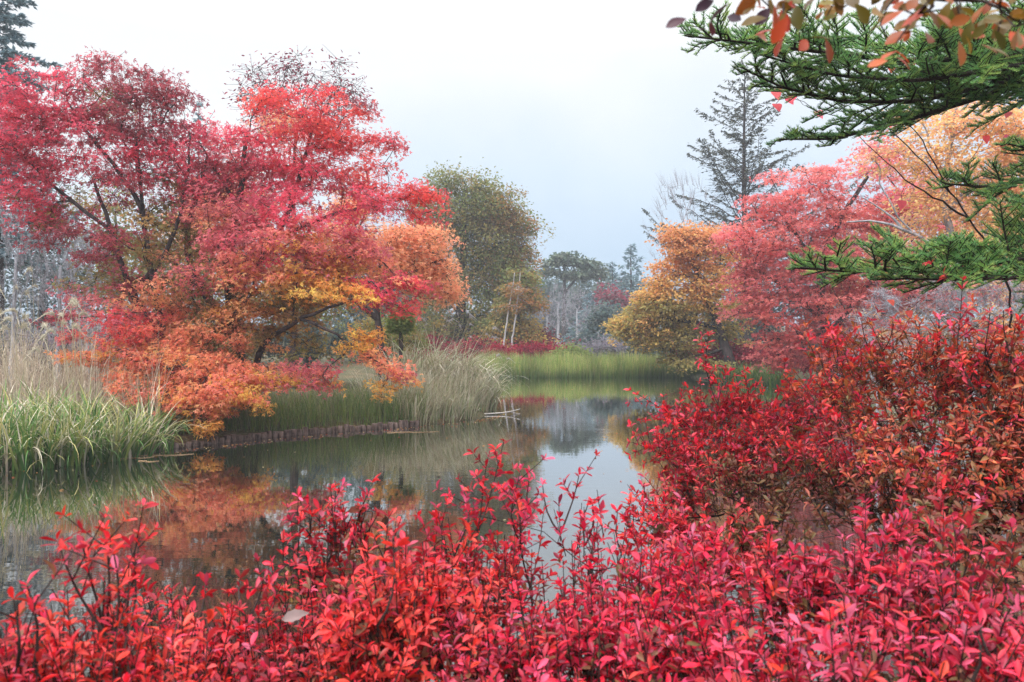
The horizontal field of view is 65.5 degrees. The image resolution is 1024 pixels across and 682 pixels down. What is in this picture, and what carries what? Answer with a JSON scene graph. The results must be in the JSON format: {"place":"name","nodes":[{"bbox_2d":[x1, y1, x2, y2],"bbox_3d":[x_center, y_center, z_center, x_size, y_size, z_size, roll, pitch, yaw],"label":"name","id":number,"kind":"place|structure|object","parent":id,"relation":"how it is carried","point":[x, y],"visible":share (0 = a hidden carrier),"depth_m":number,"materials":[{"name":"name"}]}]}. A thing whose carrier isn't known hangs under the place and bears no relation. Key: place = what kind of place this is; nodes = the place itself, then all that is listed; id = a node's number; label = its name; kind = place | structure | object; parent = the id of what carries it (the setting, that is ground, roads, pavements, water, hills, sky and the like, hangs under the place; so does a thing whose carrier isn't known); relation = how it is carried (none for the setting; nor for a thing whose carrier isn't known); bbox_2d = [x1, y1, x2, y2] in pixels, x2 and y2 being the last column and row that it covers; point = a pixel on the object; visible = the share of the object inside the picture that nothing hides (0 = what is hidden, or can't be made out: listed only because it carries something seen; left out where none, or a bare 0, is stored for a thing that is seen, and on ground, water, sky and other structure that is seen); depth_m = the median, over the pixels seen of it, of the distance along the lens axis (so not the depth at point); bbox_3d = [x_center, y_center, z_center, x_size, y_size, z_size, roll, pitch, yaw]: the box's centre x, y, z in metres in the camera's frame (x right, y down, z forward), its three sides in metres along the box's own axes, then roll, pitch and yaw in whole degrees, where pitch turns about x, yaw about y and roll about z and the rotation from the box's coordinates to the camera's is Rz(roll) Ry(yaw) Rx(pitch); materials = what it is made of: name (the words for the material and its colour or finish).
{"place":"outdoors","nodes":[
{"label":"outdoors","id":0,"kind":"place"},
{"bbox_2d":[0,286,18,413],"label":"plume grass","id":1,"kind":"object","parent":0,"point":[9,310],"depth_m":13.87,"materials":[{"name":"beige plant"}]},
{"bbox_2d":[0,312,33,408],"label":"plume grass","id":2,"kind":"object","parent":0,"point":[23,325],"depth_m":14.46,"materials":[{"name":"beige plant"}]},
{"bbox_2d":[26,296,98,406],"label":"plume grass","id":3,"kind":"object","parent":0,"point":[71,302],"depth_m":14.75,"materials":[{"name":"beige plant"}]},
{"bbox_2d":[337,364,430,415],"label":"silver grass","id":4,"kind":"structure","parent":0,"point":[370,393],"depth_m":18.97,"materials":[{"name":"plant"}]},
{"bbox_2d":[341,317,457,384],"bbox_3d":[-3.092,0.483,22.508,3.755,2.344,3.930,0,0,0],"label":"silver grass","id":5,"kind":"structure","parent":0,"point":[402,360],"depth_m":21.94,"materials":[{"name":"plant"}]},
{"bbox_2d":[375,356,490,413],"bbox_3d":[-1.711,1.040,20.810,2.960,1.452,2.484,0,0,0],"label":"silver grass","id":6,"kind":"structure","parent":0,"point":[461,381],"depth_m":20.38,"materials":[{"name":"plant"}]},
{"bbox_2d":[361,310,520,388],"bbox_3d":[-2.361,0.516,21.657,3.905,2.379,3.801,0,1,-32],"label":"silver grass","id":7,"kind":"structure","parent":0,"point":[420,361],"depth_m":21.27,"materials":[{"name":"plant"}]},
{"bbox_2d":[1,327,1019,479],"bbox_3d":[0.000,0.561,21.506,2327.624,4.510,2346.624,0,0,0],"label":"ground","id":8,"kind":"structure","parent":0,"point":[358,368],"depth_m":25.03,"materials":[{"name":"brown soil"}]},
{"bbox_2d":[4,266,36,361],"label":"broadleaf tree","id":9,"kind":"object","parent":8,"relation":"on","point":[6,292],"visible":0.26,"depth_m":34.44,"materials":[{"name":"grey plant"}]},
{"bbox_2d":[0,386,53,471],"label":"iris clump","id":10,"kind":"object","parent":8,"relation":"on","point":[7,447],"visible":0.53,"depth_m":12.36,"materials":[{"name":"green plant"}]},
{"bbox_2d":[0,183,60,396],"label":"bare shrub","id":11,"kind":"object","parent":8,"relation":"on","point":[7,244],"visible":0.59,"depth_m":18.99,"materials":[{"name":"grey plant"}]},
{"bbox_2d":[21,322,56,407],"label":"plume grass","id":12,"kind":"object","parent":8,"relation":"on","point":[44,325],"depth_m":14.17,"materials":[{"name":"beige plant"}]},
{"bbox_2d":[0,0,80,373],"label":"spruce tree","id":13,"kind":"object","parent":8,"relation":"on","point":[13,35],"visible":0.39,"depth_m":30.05,"materials":[{"name":"green plant"}]},
{"bbox_2d":[0,373,93,431],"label":"iris clump","id":14,"kind":"object","parent":8,"relation":"on","point":[8,402],"visible":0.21,"depth_m":13.86,"materials":[{"name":"green plant"}]},
{"bbox_2d":[0,387,95,471],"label":"iris clump","id":15,"kind":"object","parent":8,"relation":"on","point":[22,461],"visible":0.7,"depth_m":12.36,"materials":[{"name":"green plant"}]},
{"bbox_2d":[15,205,96,391],"bbox_3d":[-11.440,-1.034,20.029,1.944,4.964,1.714,0,0,0],"label":"bare shrub","id":16,"kind":"object","parent":8,"relation":"on","point":[59,301],"visible":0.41,"depth_m":19.97,"materials":[{"name":"grey plant"}]},
{"bbox_2d":[3,172,114,365],"bbox_3d":[-22.376,-3.371,38.100,6.511,9.699,5.095,0,1,-19],"label":"broadleaf tree","id":17,"kind":"object","parent":8,"relation":"on","point":[38,314],"visible":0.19,"depth_m":37.78,"materials":[{"name":"grey plant"}]},
{"bbox_2d":[0,316,127,381],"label":"thicket","id":18,"kind":"object","parent":8,"relation":"on","point":[50,338],"visible":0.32,"depth_m":23.52,"materials":[{"name":"grey plant"}]},
{"bbox_2d":[0,389,134,471],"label":"iris clump","id":19,"kind":"object","parent":8,"relation":"on","point":[72,460],"visible":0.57,"depth_m":12.70,"materials":[{"name":"green plant"}]},
{"bbox_2d":[6,376,135,437],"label":"iris clump","id":20,"kind":"object","parent":8,"relation":"on","point":[82,403],"visible":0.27,"depth_m":14.16,"materials":[{"name":"green plant"}]},
{"bbox_2d":[56,300,87,406],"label":"plume grass","id":21,"kind":"object","parent":8,"relation":"on","point":[63,313],"depth_m":14.45,"materials":[{"name":"beige plant"}]},
{"bbox_2d":[46,228,120,388],"bbox_3d":[-11.734,-0.920,21.974,1.932,4.664,1.777,0,1,-30],"label":"bare shrub","id":22,"kind":"object","parent":8,"relation":"on","point":[88,324],"visible":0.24,"depth_m":21.90,"materials":[{"name":"grey plant"}]},
{"bbox_2d":[15,385,166,464],"bbox_3d":[-7.032,1.411,13.264,2.380,1.510,2.516,0,1,-41],"label":"iris clump","id":23,"kind":"object","parent":8,"relation":"on","point":[105,456],"visible":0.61,"depth_m":13.14,"materials":[{"name":"green plant"}]},
{"bbox_2d":[0,309,187,432],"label":"dry reeds","id":24,"kind":"object","parent":8,"relation":"on","point":[96,385],"visible":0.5,"depth_m":15.41,"materials":[{"name":"beige plant"}]},
{"bbox_2d":[64,178,166,362],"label":"broadleaf tree","id":25,"kind":"object","parent":8,"relation":"on","point":[113,210],"visible":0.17,"depth_m":39.42,"materials":[{"name":"plant"}]},
{"bbox_2d":[0,46,231,416],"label":"maple tree","id":26,"kind":"object","parent":8,"relation":"on","point":[83,121],"visible":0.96,"depth_m":16.11,"materials":[{"name":"red plant"}]},
{"bbox_2d":[0,498,244,681],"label":"red shrub","id":27,"kind":"object","parent":8,"relation":"on","point":[26,664],"visible":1,"depth_m":1.28,"materials":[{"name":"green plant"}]},
{"bbox_2d":[51,394,206,458],"bbox_3d":[-6.614,1.453,13.727,2.388,1.299,2.202,0,1,-34],"label":"iris clump","id":28,"kind":"object","parent":8,"relation":"on","point":[146,446],"visible":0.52,"depth_m":13.70,"materials":[{"name":"green plant"}]},
{"bbox_2d":[83,379,202,452],"bbox_3d":[-6.553,1.310,14.364,2.224,1.573,1.970,0,1,41],"label":"iris clump","id":29,"kind":"object","parent":8,"relation":"on","point":[169,443],"visible":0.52,"depth_m":14.46,"materials":[{"name":"green plant"}]},
{"bbox_2d":[119,204,225,366],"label":"broadleaf tree","id":30,"kind":"object","parent":8,"relation":"on","point":[169,267],"visible":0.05,"depth_m":35.51,"materials":[{"name":"red plant"}]},
{"bbox_2d":[146,320,268,376],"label":"thicket","id":31,"kind":"object","parent":8,"relation":"on","point":[255,351],"visible":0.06,"depth_m":23.97,"materials":[{"name":"plant"}]},
{"bbox_2d":[43,273,425,441],"bbox_3d":[-5.400,0.247,15.786,7.438,3.266,2.665,0,0,0],"label":"maple tree","id":32,"kind":"object","parent":8,"relation":"on","point":[219,401],"visible":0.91,"depth_m":15.53,"materials":[{"name":"orange plant"}]},
{"bbox_2d":[198,180,289,363],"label":"broadleaf tree","id":33,"kind":"object","parent":8,"relation":"on","point":[259,319],"visible":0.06,"depth_m":41.82,"materials":[{"name":"plant"}]},
{"bbox_2d":[120,568,431,681],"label":"red shrub","id":34,"kind":"object","parent":8,"relation":"on","point":[275,666],"visible":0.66,"depth_m":1.67,"materials":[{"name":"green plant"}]},
{"bbox_2d":[282,609,308,621],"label":"dead leaf","id":35,"kind":"object","parent":34,"relation":"on","point":[293,615],"visible":1,"depth_m":1.63,"materials":[{"name":"beige plant"}]},
{"bbox_2d":[153,420,419,449],"bbox_3d":[-4.491,2.084,16.422,6.024,0.551,0.508,0,1,-42],"label":"log edging","id":36,"kind":"object","parent":8,"relation":"on","point":[290,432],"visible":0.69,"depth_m":16.49,"materials":[{"name":"brown wood"}]},
{"bbox_2d":[147,372,434,435],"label":"bank grass","id":37,"kind":"structure","parent":8,"relation":"on","point":[286,414],"depth_m":17.44,"materials":[{"name":"green plant"}]},
{"bbox_2d":[133,79,454,419],"bbox_3d":[-4.586,-1.922,17.321,6.775,7.385,4.421,0,0,0],"label":"maple tree","id":38,"kind":"object","parent":8,"relation":"on","point":[238,271],"visible":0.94,"depth_m":16.62,"materials":[{"name":"red plant"}]},
{"bbox_2d":[221,45,374,388],"bbox_3d":[-6.194,-3.598,22.868,4.524,10.046,2.440,0,0,0],"label":"sparse tree","id":39,"kind":"object","parent":8,"relation":"on","point":[285,75],"visible":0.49,"depth_m":22.87,"materials":[{"name":"plant"}]},
{"bbox_2d":[248,310,361,384],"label":"thicket","id":40,"kind":"object","parent":8,"relation":"on","point":[337,339],"visible":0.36,"depth_m":24.83,"materials":[{"name":"grey plant"}]},
{"bbox_2d":[255,242,358,366],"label":"broadleaf tree","id":41,"kind":"object","parent":8,"relation":"on","point":[323,318],"visible":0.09,"depth_m":37.79,"materials":[{"name":"plant"}]},
{"bbox_2d":[159,103,472,384],"bbox_3d":[-5.407,-2.505,21.939,8.649,8.166,2.693,0,0,0],"label":"maple tree","id":42,"kind":"object","parent":8,"relation":"on","point":[403,237],"visible":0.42,"depth_m":21.78,"materials":[{"name":"orange plant"}]},
{"bbox_2d":[253,473,438,681],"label":"red shrub","id":43,"kind":"object","parent":8,"relation":"on","point":[334,538],"visible":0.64,"depth_m":2.03,"materials":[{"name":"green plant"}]},
{"bbox_2d":[324,219,421,362],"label":"broadleaf tree","id":44,"kind":"object","parent":8,"relation":"on","point":[359,318],"visible":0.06,"depth_m":43.36,"materials":[{"name":"plant"}]},
{"bbox_2d":[330,302,443,362],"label":"thicket","id":45,"kind":"object","parent":8,"relation":"on","point":[370,325],"visible":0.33,"depth_m":26.67,"materials":[{"name":"plant"}]},
{"bbox_2d":[383,305,417,363],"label":"broadleaf tree","id":46,"kind":"object","parent":8,"relation":"on","point":[400,327],"visible":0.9,"depth_m":21.84,"materials":[{"name":"green plant"}]},
{"bbox_2d":[385,382,446,424],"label":"silver grass","id":47,"kind":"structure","parent":8,"relation":"on","point":[426,409],"depth_m":18.50,"materials":[{"name":"plant"}]},
{"bbox_2d":[310,439,566,681],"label":"red shrub","id":48,"kind":"object","parent":8,"relation":"on","point":[427,592],"visible":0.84,"depth_m":1.58,"materials":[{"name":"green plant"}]},
{"bbox_2d":[411,382,465,421],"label":"silver grass","id":49,"kind":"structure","parent":8,"relation":"on","point":[445,415],"depth_m":19.14,"materials":[{"name":"plant"}]},
{"bbox_2d":[408,329,472,360],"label":"azalea bush","id":50,"kind":"object","parent":8,"relation":"on","point":[438,342],"visible":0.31,"depth_m":45.63,"materials":[{"name":"red plant"}]},
{"bbox_2d":[426,300,492,351],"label":"bush","id":51,"kind":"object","parent":8,"relation":"on","point":[454,318],"depth_m":59.99,"materials":[{"name":"plant"}]},
{"bbox_2d":[436,383,483,419],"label":"silver grass","id":52,"kind":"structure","parent":8,"relation":"on","point":[468,411],"depth_m":19.61,"materials":[{"name":"plant"}]},
{"bbox_2d":[420,327,528,393],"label":"silver grass","id":53,"kind":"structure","parent":8,"relation":"on","point":[484,372],"depth_m":21.86,"materials":[{"name":"plant"}]},
{"bbox_2d":[395,156,555,350],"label":"oak tree","id":54,"kind":"object","parent":8,"relation":"on","point":[478,215],"visible":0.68,"depth_m":49.40,"materials":[{"name":"green plant"}]},
{"bbox_2d":[459,335,496,359],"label":"azalea bush","id":55,"kind":"object","parent":8,"relation":"on","point":[474,342],"visible":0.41,"depth_m":45.72,"materials":[{"name":"red plant"}]},
{"bbox_2d":[449,354,514,412],"bbox_3d":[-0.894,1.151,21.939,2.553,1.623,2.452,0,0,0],"label":"silver grass","id":56,"kind":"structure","parent":8,"relation":"on","point":[495,394],"depth_m":21.76,"materials":[{"name":"plant"}]},
{"bbox_2d":[494,273,524,345],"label":"birch tree","id":57,"kind":"object","parent":8,"relation":"on","point":[509,294],"visible":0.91,"depth_m":44.95,"materials":[{"name":"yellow plant"}]},
{"bbox_2d":[469,262,562,347],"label":"oak tree","id":58,"kind":"object","parent":8,"relation":"on","point":[525,327],"visible":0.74,"depth_m":46.67,"materials":[{"name":"plant"}]},
{"bbox_2d":[502,273,533,345],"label":"birch tree","id":59,"kind":"object","parent":8,"relation":"on","point":[516,312],"visible":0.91,"depth_m":44.93,"materials":[{"name":"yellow plant"}]},
{"bbox_2d":[503,338,537,359],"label":"azalea bush","id":60,"kind":"object","parent":8,"relation":"on","point":[520,348],"visible":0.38,"depth_m":43.21,"materials":[{"name":"red plant"}]},
{"bbox_2d":[525,340,555,357],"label":"azalea bush","id":61,"kind":"object","parent":8,"relation":"on","point":[543,348],"visible":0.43,"depth_m":43.70,"materials":[{"name":"plant"}]},
{"bbox_2d":[522,268,579,337],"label":"broadleaf tree","id":62,"kind":"object","parent":8,"relation":"on","point":[549,284],"visible":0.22,"depth_m":98.91,"materials":[{"name":"grey plant"}]},
{"bbox_2d":[534,293,568,334],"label":"bare tree","id":63,"kind":"object","parent":8,"relation":"on","point":[547,319],"visible":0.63,"depth_m":59.95,"materials":[{"name":"grey plant"}]},
{"bbox_2d":[541,280,574,344],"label":"bare tree","id":64,"kind":"object","parent":8,"relation":"on","point":[557,321],"visible":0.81,"depth_m":65.96,"materials":[{"name":"grey plant"}]},
{"bbox_2d":[539,279,597,336],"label":"broadleaf tree","id":65,"kind":"object","parent":8,"relation":"on","point":[587,286],"visible":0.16,"depth_m":103.33,"materials":[{"name":"grey plant"}]},
{"bbox_2d":[549,340,592,358],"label":"bush","id":66,"kind":"object","parent":8,"relation":"on","point":[569,349],"visible":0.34,"depth_m":42.75,"materials":[{"name":"green plant"}]},
{"bbox_2d":[537,250,612,342],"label":"pine tree","id":67,"kind":"object","parent":8,"relation":"on","point":[586,269],"visible":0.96,"depth_m":87.25,"materials":[{"name":"plant"}]},
{"bbox_2d":[559,287,593,336],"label":"bare tree","id":68,"kind":"object","parent":8,"relation":"on","point":[576,315],"visible":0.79,"depth_m":69.95,"materials":[{"name":"grey plant"}]},
{"bbox_2d":[560,293,596,343],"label":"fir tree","id":69,"kind":"object","parent":8,"relation":"on","point":[589,298],"visible":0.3,"depth_m":73.67,"materials":[{"name":"grey plant"}]},
{"bbox_2d":[420,449,752,681],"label":"red shrub","id":70,"kind":"object","parent":8,"relation":"on","point":[597,646],"visible":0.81,"depth_m":1.57,"materials":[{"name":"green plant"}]},
{"bbox_2d":[565,323,612,347],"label":"bush","id":71,"kind":"object","parent":8,"relation":"on","point":[587,337],"visible":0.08,"depth_m":55.56,"materials":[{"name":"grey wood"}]},
{"bbox_2d":[472,348,711,377],"bbox_3d":[4.219,1.051,40.051,12.422,1.611,3.827,0,0,0],"label":"cattail bed","id":72,"kind":"object","parent":8,"relation":"on","point":[610,366],"visible":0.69,"depth_m":38.70,"materials":[{"name":"green plant"}]},
{"bbox_2d":[570,330,627,358],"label":"bush","id":73,"kind":"object","parent":8,"relation":"on","point":[601,345],"visible":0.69,"depth_m":49.46,"materials":[{"name":"grey plant"}]},
{"bbox_2d":[571,291,629,342],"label":"broadleaf tree","id":74,"kind":"object","parent":8,"relation":"on","point":[601,314],"visible":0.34,"depth_m":59.35,"materials":[{"name":"grey plant"}]},
{"bbox_2d":[578,278,630,330],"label":"broadleaf tree","id":75,"kind":"object","parent":8,"relation":"on","point":[622,299],"visible":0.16,"depth_m":81.16,"materials":[{"name":"plant"}]},
{"bbox_2d":[589,265,652,306],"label":"broadleaf tree","id":76,"kind":"object","parent":8,"relation":"on","point":[620,282],"visible":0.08,"depth_m":98.75,"materials":[{"name":"red plant"}]},
{"bbox_2d":[614,243,649,315],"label":"fir tree","id":77,"kind":"object","parent":8,"relation":"on","point":[630,276],"visible":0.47,"depth_m":91.71,"materials":[{"name":"grey plant"}]},
{"bbox_2d":[599,218,765,376],"bbox_3d":[7.772,-1.825,36.394,7.738,7.201,4.615,0,0,0],"label":"maple tree","id":78,"kind":"object","parent":8,"relation":"on","point":[657,305],"visible":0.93,"depth_m":35.67,"materials":[{"name":"orange plant"}]},
{"bbox_2d":[642,169,736,347],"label":"bare tree","id":79,"kind":"object","parent":8,"relation":"on","point":[671,193],"visible":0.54,"depth_m":40.97,"materials":[{"name":"grey plant"}]},
{"bbox_2d":[695,338,753,368],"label":"azalea bush","id":80,"kind":"object","parent":8,"relation":"on","point":[737,357],"visible":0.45,"depth_m":36.55,"materials":[{"name":"red plant"}]},
{"bbox_2d":[603,322,873,640],"bbox_3d":[0.835,1.471,3.156,1.081,3.105,2.071,0,1,42],"label":"red shrub","id":81,"kind":"object","parent":8,"relation":"on","point":[736,470],"visible":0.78,"depth_m":3.14,"materials":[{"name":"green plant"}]},
{"bbox_2d":[692,278,791,350],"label":"broadleaf tree","id":82,"kind":"object","parent":8,"relation":"on","point":[758,328],"visible":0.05,"depth_m":51.13,"materials":[{"name":"plant"}]},
{"bbox_2d":[641,60,857,348],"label":"larch tree","id":83,"kind":"object","parent":8,"relation":"on","point":[743,167],"visible":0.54,"depth_m":43.63,"materials":[{"name":"plant"}]},
{"bbox_2d":[734,339,799,373],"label":"azalea bush","id":84,"kind":"object","parent":8,"relation":"on","point":[752,363],"visible":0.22,"depth_m":35.80,"materials":[{"name":"red plant"}]},
{"bbox_2d":[751,225,864,351],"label":"broadleaf tree","id":85,"kind":"object","parent":8,"relation":"on","point":[780,310],"visible":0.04,"depth_m":49.69,"materials":[{"name":"red plant"}]},
{"bbox_2d":[607,489,1023,681],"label":"red shrub","id":86,"kind":"object","parent":8,"relation":"on","point":[954,652],"visible":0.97,"depth_m":1.42,"materials":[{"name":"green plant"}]},
{"bbox_2d":[666,0,1023,69],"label":"broadleaf sapling","id":87,"kind":"object","parent":8,"relation":"on","point":[947,16],"visible":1,"depth_m":0.97,"materials":[{"name":"orange plant"}]},
{"bbox_2d":[677,0,1023,314],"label":"fir tree","id":88,"kind":"object","parent":8,"relation":"on","point":[938,69],"visible":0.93,"depth_m":4.79,"materials":[{"name":"green plant"}]},
{"bbox_2d":[706,145,1022,385],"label":"maple tree","id":89,"kind":"object","parent":8,"relation":"on","point":[820,308],"visible":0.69,"depth_m":28.67,"materials":[{"name":"red plant"}]},
{"bbox_2d":[729,259,1023,679],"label":"red shrub","id":90,"kind":"object","parent":8,"relation":"on","point":[990,457],"visible":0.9,"depth_m":2.58,"materials":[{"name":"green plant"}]},
{"bbox_2d":[834,281,930,505],"bbox_3d":[4.405,1.113,9.522,1.196,3.714,1.066,0,0,0],"label":"bare shrub","id":91,"kind":"object","parent":8,"relation":"on","point":[887,303],"visible":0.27,"depth_m":9.50,"materials":[{"name":"grey plant"}]},
{"bbox_2d":[829,201,939,362],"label":"broadleaf tree","id":92,"kind":"object","parent":8,"relation":"on","point":[894,331],"visible":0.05,"depth_m":39.51,"materials":[{"name":"plant"}]},
{"bbox_2d":[771,63,1017,586],"bbox_3d":[3.085,0.136,6.332,2.242,4.789,0.705,0,0,0],"label":"sapling","id":93,"kind":"object","parent":8,"relation":"on","point":[900,203],"visible":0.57,"depth_m":6.36,"materials":[{"name":"brown plant"}]},
{"bbox_2d":[845,97,1023,400],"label":"birch tree","id":94,"kind":"object","parent":8,"relation":"on","point":[950,123],"visible":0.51,"depth_m":20.87,"materials":[{"name":"orange plant"}]},
{"bbox_2d":[885,273,994,497],"bbox_3d":[4.570,0.976,8.542,1.378,3.599,1.016,0,0,0],"label":"bare shrub","id":95,"kind":"object","parent":8,"relation":"on","point":[945,289],"visible":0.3,"depth_m":8.47,"materials":[{"name":"grey plant"}]},
{"bbox_2d":[893,186,1015,364],"bbox_3d":[20.257,-2.878,36.093,5.797,8.838,5.145,0,1,-19],"label":"broadleaf tree","id":96,"kind":"object","parent":8,"relation":"on","point":[949,338],"visible":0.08,"depth_m":35.84,"materials":[{"name":"plant"}]},
{"bbox_2d":[946,271,1023,538],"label":"bare shrub","id":97,"kind":"object","parent":8,"relation":"on","point":[1000,301],"visible":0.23,"depth_m":8.03,"materials":[{"name":"grey plant"}]},
{"bbox_2d":[950,162,1023,359],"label":"broadleaf tree","id":98,"kind":"object","parent":8,"relation":"on","point":[1014,318],"visible":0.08,"depth_m":31.93,"materials":[{"name":"plant"}]},
{"bbox_2d":[0,377,1023,681],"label":"water","id":99,"kind":"structure","parent":0,"point":[220,511],"depth_m":10.43,"materials":[{"name":"black liquid"}]},
{"bbox_2d":[755,361,798,385],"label":"iris clump","id":100,"kind":"object","parent":99,"relation":"on","point":[772,380],"visible":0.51,"depth_m":32.89,"materials":[{"name":"green plant"}]},
{"bbox_2d":[0,0,1023,326],"label":"sky","id":101,"kind":"structure","parent":0,"point":[580,105],"materials":[{"name":"white"}]},
{"bbox_2d":[729,362,768,383],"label":"iris clump","id":102,"kind":"object","parent":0,"point":[753,377],"visible":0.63,"depth_m":33.90,"materials":[{"name":"green plant"}]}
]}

